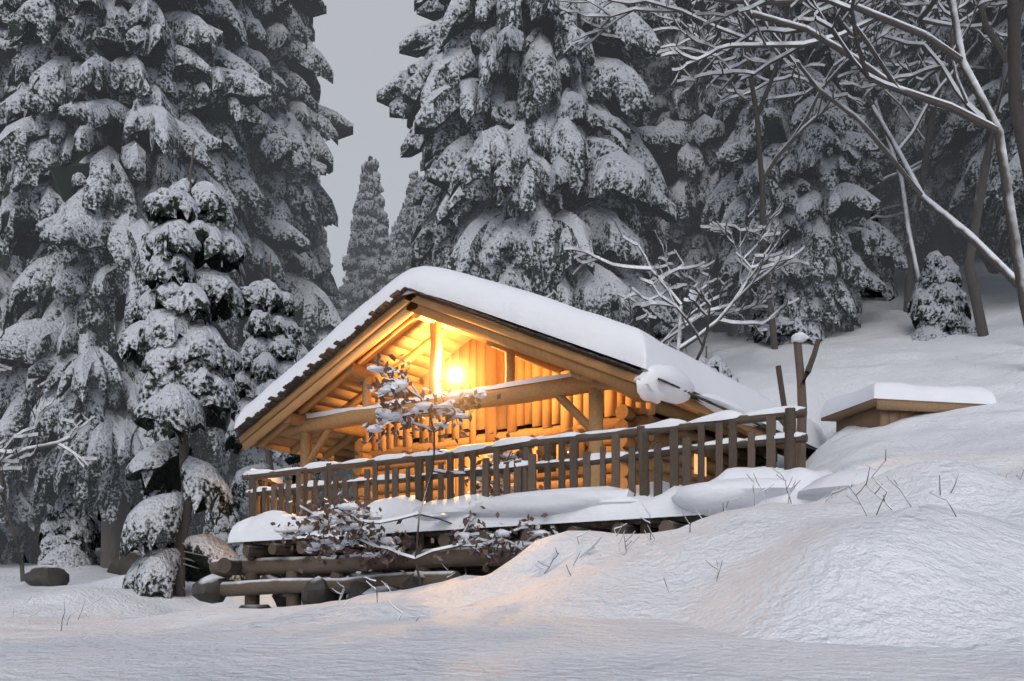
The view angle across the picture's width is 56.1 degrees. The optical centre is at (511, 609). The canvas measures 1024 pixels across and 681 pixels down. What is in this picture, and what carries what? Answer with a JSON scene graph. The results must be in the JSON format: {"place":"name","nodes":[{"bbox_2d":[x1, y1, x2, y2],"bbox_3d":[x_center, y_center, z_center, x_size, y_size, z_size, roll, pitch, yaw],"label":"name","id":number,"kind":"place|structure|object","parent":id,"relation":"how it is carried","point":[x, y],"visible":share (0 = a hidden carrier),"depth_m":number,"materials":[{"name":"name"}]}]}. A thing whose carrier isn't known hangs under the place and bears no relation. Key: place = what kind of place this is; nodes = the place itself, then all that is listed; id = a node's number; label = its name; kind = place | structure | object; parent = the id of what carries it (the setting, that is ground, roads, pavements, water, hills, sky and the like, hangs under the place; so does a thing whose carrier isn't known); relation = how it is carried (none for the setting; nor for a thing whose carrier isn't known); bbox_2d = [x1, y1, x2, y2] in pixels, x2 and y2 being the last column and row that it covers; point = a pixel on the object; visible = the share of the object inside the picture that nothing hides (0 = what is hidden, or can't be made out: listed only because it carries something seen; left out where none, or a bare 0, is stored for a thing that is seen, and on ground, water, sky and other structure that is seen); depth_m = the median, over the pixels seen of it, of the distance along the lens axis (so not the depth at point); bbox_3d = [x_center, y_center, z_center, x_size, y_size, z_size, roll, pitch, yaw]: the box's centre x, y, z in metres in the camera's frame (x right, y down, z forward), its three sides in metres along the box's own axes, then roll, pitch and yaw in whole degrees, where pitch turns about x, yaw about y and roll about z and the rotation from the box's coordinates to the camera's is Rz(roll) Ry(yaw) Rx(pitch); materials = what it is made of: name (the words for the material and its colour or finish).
{"place":"outdoors","nodes":[
{"label":"outdoors","id":0,"kind":"place"},
{"bbox_2d":[312,0,432,288],"label":"sky","id":1,"kind":"structure","parent":0,"point":[360,40],"materials":[{"name":"grey"}]},
{"bbox_2d":[0,253,1023,651],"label":"snow ground","id":2,"kind":"structure","parent":0,"point":[926,569],"depth_m":6.35,"materials":[{"name":"white snow"}]},
{"bbox_2d":[0,554,29,562],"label":"fir","id":3,"kind":"object","parent":2,"relation":"on","point":[24,559],"depth_m":29.35,"materials":[{"name":"plant"}]},
{"bbox_2d":[0,14,74,563],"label":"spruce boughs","id":4,"kind":"object","parent":2,"relation":"on","point":[19,500],"visible":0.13,"depth_m":26.36,"materials":[{"name":"green plant"}]},
{"bbox_2d":[0,325,96,581],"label":"bare tree","id":5,"kind":"object","parent":2,"relation":"on","point":[9,460],"visible":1,"depth_m":20.33,"materials":[{"name":"white plant"}]},
{"bbox_2d":[37,478,100,567],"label":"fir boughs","id":6,"kind":"object","parent":2,"relation":"on","point":[68,535],"visible":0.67,"depth_m":25.41,"materials":[{"name":"green wood"}]},
{"bbox_2d":[0,0,271,567],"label":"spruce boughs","id":7,"kind":"object","parent":2,"relation":"on","point":[111,111],"visible":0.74,"depth_m":22.94,"materials":[{"name":"green plant"}]},
{"bbox_2d":[130,503,173,553],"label":"fir","id":8,"kind":"object","parent":2,"relation":"on","point":[169,545],"visible":0.02,"depth_m":33.23,"materials":[{"name":"plant"}]},
{"bbox_2d":[116,141,244,598],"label":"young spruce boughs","id":9,"kind":"object","parent":2,"relation":"on","point":[172,344],"visible":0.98,"depth_m":16.73,"materials":[{"name":"green plant"}]},
{"bbox_2d":[203,508,240,553],"bbox_3d":[-7.231,-1.401,24.003,1.554,2.888,1.272,0,0,1],"label":"bush","id":10,"kind":"object","parent":2,"relation":"on","point":[222,528],"visible":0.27,"depth_m":23.66,"materials":[{"name":"white plant"}]},
{"bbox_2d":[24,550,424,608],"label":"rocks","id":11,"kind":"object","parent":2,"relation":"on","point":[316,590],"visible":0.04,"depth_m":13.07,"materials":[{"name":"grey stone"}]},
{"bbox_2d":[225,254,320,558],"bbox_3d":[-5.657,-3.910,21.981,2.090,8.464,1.940,0,0,44],"label":"young spruce","id":12,"kind":"object","parent":2,"relation":"on","point":[272,336],"visible":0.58,"depth_m":21.54,"materials":[{"name":"green plant"}]},
{"bbox_2d":[291,475,321,510],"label":"fir","id":13,"kind":"object","parent":2,"relation":"on","point":[293,479],"visible":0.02,"depth_m":29.63,"materials":[{"name":"plant"}]},
{"bbox_2d":[270,352,563,585],"bbox_3d":[-0.945,-1.146,10.711,3.405,3.131,2.517,0,0,-9],"label":"sapling","id":14,"kind":"object","parent":2,"relation":"on","point":[383,559],"depth_m":10.36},
{"bbox_2d":[273,365,552,557],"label":"snow","id":15,"kind":"structure","parent":14,"relation":"on","point":[386,415],"depth_m":10.21,"materials":[{"name":"white snow"}]},
{"bbox_2d":[209,339,820,606],"bbox_3d":[-0.189,-0.742,12.537,8.961,3.924,3.648,0,0,34],"label":"wooden railing","id":16,"kind":"object","parent":2,"relation":"on","point":[285,563],"visible":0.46,"depth_m":11.00,"materials":[{"name":"brown wood"}]},
{"bbox_2d":[243,515,706,546],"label":"deck boards","id":17,"kind":"object","parent":16,"relation":"attached to","point":[608,526],"visible":0.11,"depth_m":10.34,"materials":[{"name":"brown wood"}]},
{"bbox_2d":[239,293,812,498],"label":"cabin boards","id":18,"kind":"object","parent":16,"relation":"on","point":[481,364],"visible":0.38,"depth_m":14.34,"materials":[{"name":"brown wood"}]},
{"bbox_2d":[269,320,604,458],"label":"roof boards","id":19,"kind":"object","parent":18,"relation":"attached to","point":[414,336],"visible":0.11,"depth_m":15.04,"materials":[{"name":"brown wood"}]},
{"bbox_2d":[233,287,815,460],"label":"roof shingles","id":20,"kind":"object","parent":18,"relation":"on","point":[329,353],"visible":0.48,"depth_m":13.48,"materials":[{"name":"brown wood"}]},
{"bbox_2d":[234,266,826,448],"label":"roof snow","id":21,"kind":"structure","parent":18,"relation":"on","point":[652,358],"depth_m":12.56,"materials":[{"name":"white snow"}]},
{"bbox_2d":[537,442,578,472],"bbox_3d":[0.674,-2.220,13.997,0.700,0.420,0.030,0,0,34],"label":"window glass","id":22,"kind":"object","parent":18,"relation":"attached to","point":[553,451],"visible":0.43,"depth_m":14.02,"materials":[{"name":"black"}]},
{"bbox_2d":[694,454,705,475],"bbox_3d":[2.966,-2.270,15.129,0.020,0.300,0.440,0,0,34],"label":"lit window","id":23,"kind":"structure","parent":18,"relation":"attached to","point":[695,463],"depth_m":14.98,"materials":[{"name":"yellow"}]},
{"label":"lamp fitting","id":24,"kind":"object","parent":18,"relation":"attached to","visible":0},
{"bbox_2d":[453,371,460,379],"bbox_3d":[-0.788,-3.340,13.714,0.107,0.130,0.102,0,0,34],"label":"lamp bulb","id":25,"kind":"object","parent":24,"relation":"attached to","point":[456,374],"visible":0.88,"depth_m":13.68,"materials":[{"name":"beige glass"}]},
{"bbox_2d":[281,313,776,515],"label":"cabin logs","id":26,"kind":"object","parent":16,"relation":"on","point":[350,422],"visible":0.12,"depth_m":14.08,"materials":[{"name":"brown wood"}]},
{"bbox_2d":[228,332,1000,543],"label":"deck snow","id":27,"kind":"structure","parent":16,"relation":"on","point":[606,503],"depth_m":9.84,"materials":[{"name":"white snow"}]},
{"bbox_2d":[13,451,1023,630],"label":"dry stems","id":28,"kind":"object","parent":2,"relation":"on","point":[717,568],"visible":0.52,"depth_m":6.65,"materials":[{"name":"brown plant"}]},
{"bbox_2d":[546,274,773,348],"bbox_3d":[3.014,-4.672,21.421,4.902,5.688,3.495,0,0,-20],"label":"beech","id":29,"kind":"object","parent":2,"relation":"on","point":[756,303],"visible":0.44,"depth_m":21.10,"materials":[{"name":"white plant"}]},
{"bbox_2d":[654,323,687,354],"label":"fir","id":30,"kind":"object","parent":2,"relation":"on","point":[659,335],"visible":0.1,"depth_m":25.52,"materials":[{"name":"plant"}]},
{"bbox_2d":[564,205,813,360],"bbox_3d":[3.842,-5.090,20.158,4.839,7.346,4.487,0,0,-27],"label":"bare tree","id":31,"kind":"object","parent":2,"relation":"on","point":[777,260],"visible":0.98,"depth_m":20.12,"materials":[{"name":"brown plant"}]},
{"bbox_2d":[643,0,734,335],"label":"bare tree","id":32,"kind":"object","parent":2,"relation":"on","point":[708,38],"visible":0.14,"depth_m":24.32,"materials":[{"name":"brown plant"}]},
{"bbox_2d":[693,346,738,382],"bbox_3d":[4.126,-3.876,19.962,1.432,3.249,1.748,0,0,-15],"label":"bush","id":33,"kind":"object","parent":2,"relation":"on","point":[719,364],"visible":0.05,"depth_m":19.70,"materials":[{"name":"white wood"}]},
{"bbox_2d":[556,0,1016,288],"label":"bare tree","id":34,"kind":"object","parent":2,"relation":"on","point":[985,251],"visible":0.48,"depth_m":20.98,"materials":[{"name":"brown plant"}]},
{"bbox_2d":[665,0,907,348],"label":"bare tree","id":35,"kind":"object","parent":2,"relation":"on","point":[804,124],"visible":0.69,"depth_m":20.89,"materials":[{"name":"brown plant"}]},
{"bbox_2d":[751,240,825,344],"bbox_3d":[6.806,-7.562,23.951,1.750,3.971,2.136,0,0,-1],"label":"fir","id":36,"kind":"object","parent":2,"relation":"on","point":[787,328],"visible":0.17,"depth_m":23.15,"materials":[{"name":"green plant"}]},
{"bbox_2d":[657,0,1023,324],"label":"bare tree","id":37,"kind":"object","parent":2,"relation":"on","point":[883,77],"visible":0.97,"depth_m":17.79,"materials":[{"name":"brown plant"}]},
{"bbox_2d":[724,0,996,312],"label":"bare tree","id":38,"kind":"object","parent":2,"relation":"on","point":[922,180],"visible":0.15,"depth_m":23.79,"materials":[{"name":"brown plant"}]},
{"bbox_2d":[859,212,897,300],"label":"fir","id":39,"kind":"object","parent":2,"relation":"on","point":[890,293],"visible":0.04,"depth_m":27.07,"materials":[{"name":"grey wood"}]},
{"bbox_2d":[832,149,965,331],"bbox_3d":[11.114,-10.357,26.351,6.332,7.673,5.073,0,0,2],"label":"beech","id":40,"kind":"object","parent":2,"relation":"on","point":[877,215],"visible":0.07,"depth_m":25.51,"materials":[{"name":"grey plant"}]},
{"bbox_2d":[821,398,986,431],"bbox_3d":[6.569,-3.102,16.030,1.610,0.463,2.165,0,0,78],"label":"woodshed","id":41,"kind":"object","parent":2,"relation":"on","point":[874,412],"visible":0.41,"depth_m":15.29,"materials":[{"name":"brown wood"}]},
{"bbox_2d":[863,0,962,282],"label":"bare tree","id":42,"kind":"object","parent":2,"relation":"on","point":[906,215],"visible":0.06,"depth_m":23.73,"materials":[{"name":"brown plant"}]},
{"bbox_2d":[907,246,976,340],"bbox_3d":[9.813,-6.878,21.994,1.554,2.888,1.272,0,0,16],"label":"fir","id":43,"kind":"object","parent":2,"relation":"on","point":[938,306],"visible":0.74,"depth_m":21.60,"materials":[{"name":"green plant"}]},
{"bbox_2d":[963,0,1023,336],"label":"beech","id":44,"kind":"object","parent":2,"relation":"on","point":[976,303],"visible":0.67,"depth_m":20.59,"materials":[{"name":"brown plant"}]},
{"bbox_2d":[1007,0,1023,178],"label":"trunk","id":45,"kind":"object","parent":2,"relation":"on","point":[1015,97],"visible":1,"depth_m":18.69,"materials":[{"name":"brown plant"}]},
{"bbox_2d":[0,548,1023,680],"bbox_3d":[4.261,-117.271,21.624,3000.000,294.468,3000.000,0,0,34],"label":"snow terrain","id":46,"kind":"structure","parent":0,"point":[499,646],"depth_m":3.55,"materials":[{"name":"white snow"}]},
{"bbox_2d":[97,506,130,532],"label":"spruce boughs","id":47,"kind":"object","parent":46,"relation":"on","point":[99,523],"depth_m":32.73,"materials":[{"name":"grey plant"}]},
{"bbox_2d":[154,0,352,548],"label":"spruce","id":48,"kind":"object","parent":46,"relation":"on","point":[289,156],"visible":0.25,"depth_m":28.04,"materials":[{"name":"green"}]},
{"bbox_2d":[319,246,325,506],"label":"spruce","id":49,"kind":"object","parent":46,"relation":"on","point":[322,251],"depth_m":50.01,"materials":[{"name":"black"}]},
{"bbox_2d":[310,94,351,504],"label":"spruce","id":50,"kind":"object","parent":46,"relation":"on","point":[335,303],"depth_m":42.04,"materials":[{"name":"black"}]},
{"bbox_2d":[323,226,340,312],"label":"spruce","id":51,"kind":"object","parent":46,"relation":"on","point":[328,255],"depth_m":54.66,"materials":[{"name":"black"}]},
{"bbox_2d":[339,171,380,310],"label":"spruce","id":52,"kind":"object","parent":46,"relation":"on","point":[345,279],"visible":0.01,"depth_m":64.72,"materials":[{"name":"black"}]},
{"bbox_2d":[338,156,393,500],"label":"spruce","id":53,"kind":"object","parent":46,"relation":"on","point":[370,249],"visible":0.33,"depth_m":47.50,"materials":[{"name":"black"}]},
{"bbox_2d":[352,170,422,471],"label":"spruce","id":54,"kind":"object","parent":46,"relation":"on","point":[400,263],"visible":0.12,"depth_m":45.51,"materials":[{"name":"black"}]},
{"bbox_2d":[389,216,399,256],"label":"spruce","id":55,"kind":"object","parent":46,"relation":"on","point":[394,228],"visible":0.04,"depth_m":68.64,"materials":[{"name":"black"}]},
{"bbox_2d":[376,0,682,339],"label":"spruce","id":56,"kind":"object","parent":46,"relation":"on","point":[523,137],"visible":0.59,"depth_m":22.78,"materials":[{"name":"green"}]},
{"bbox_2d":[635,0,734,331],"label":"spruce","id":57,"kind":"object","parent":46,"relation":"on","point":[682,144],"visible":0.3,"depth_m":25.61,"materials":[{"name":"white"}]},
{"bbox_2d":[700,2,907,339],"bbox_3d":[7.041,-15.699,24.229,4.846,20.013,5.108,-1,-2,-2],"label":"spruce","id":58,"kind":"object","parent":46,"relation":"on","point":[824,174],"visible":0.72,"depth_m":22.86,"materials":[{"name":"green"}]},
{"bbox_2d":[853,0,998,280],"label":"spruce","id":59,"kind":"object","parent":46,"relation":"on","point":[940,233],"visible":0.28,"depth_m":25.84,"materials":[{"name":"black"}]},
{"bbox_2d":[929,0,1023,270],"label":"spruce","id":60,"kind":"object","parent":46,"relation":"on","point":[956,134],"visible":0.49,"depth_m":22.82,"materials":[{"name":"white"}]},
{"bbox_2d":[820,382,996,418],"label":"snow","id":61,"kind":"structure","parent":0,"point":[907,391],"depth_m":15.33,"materials":[{"name":"white snow"}]}
]}

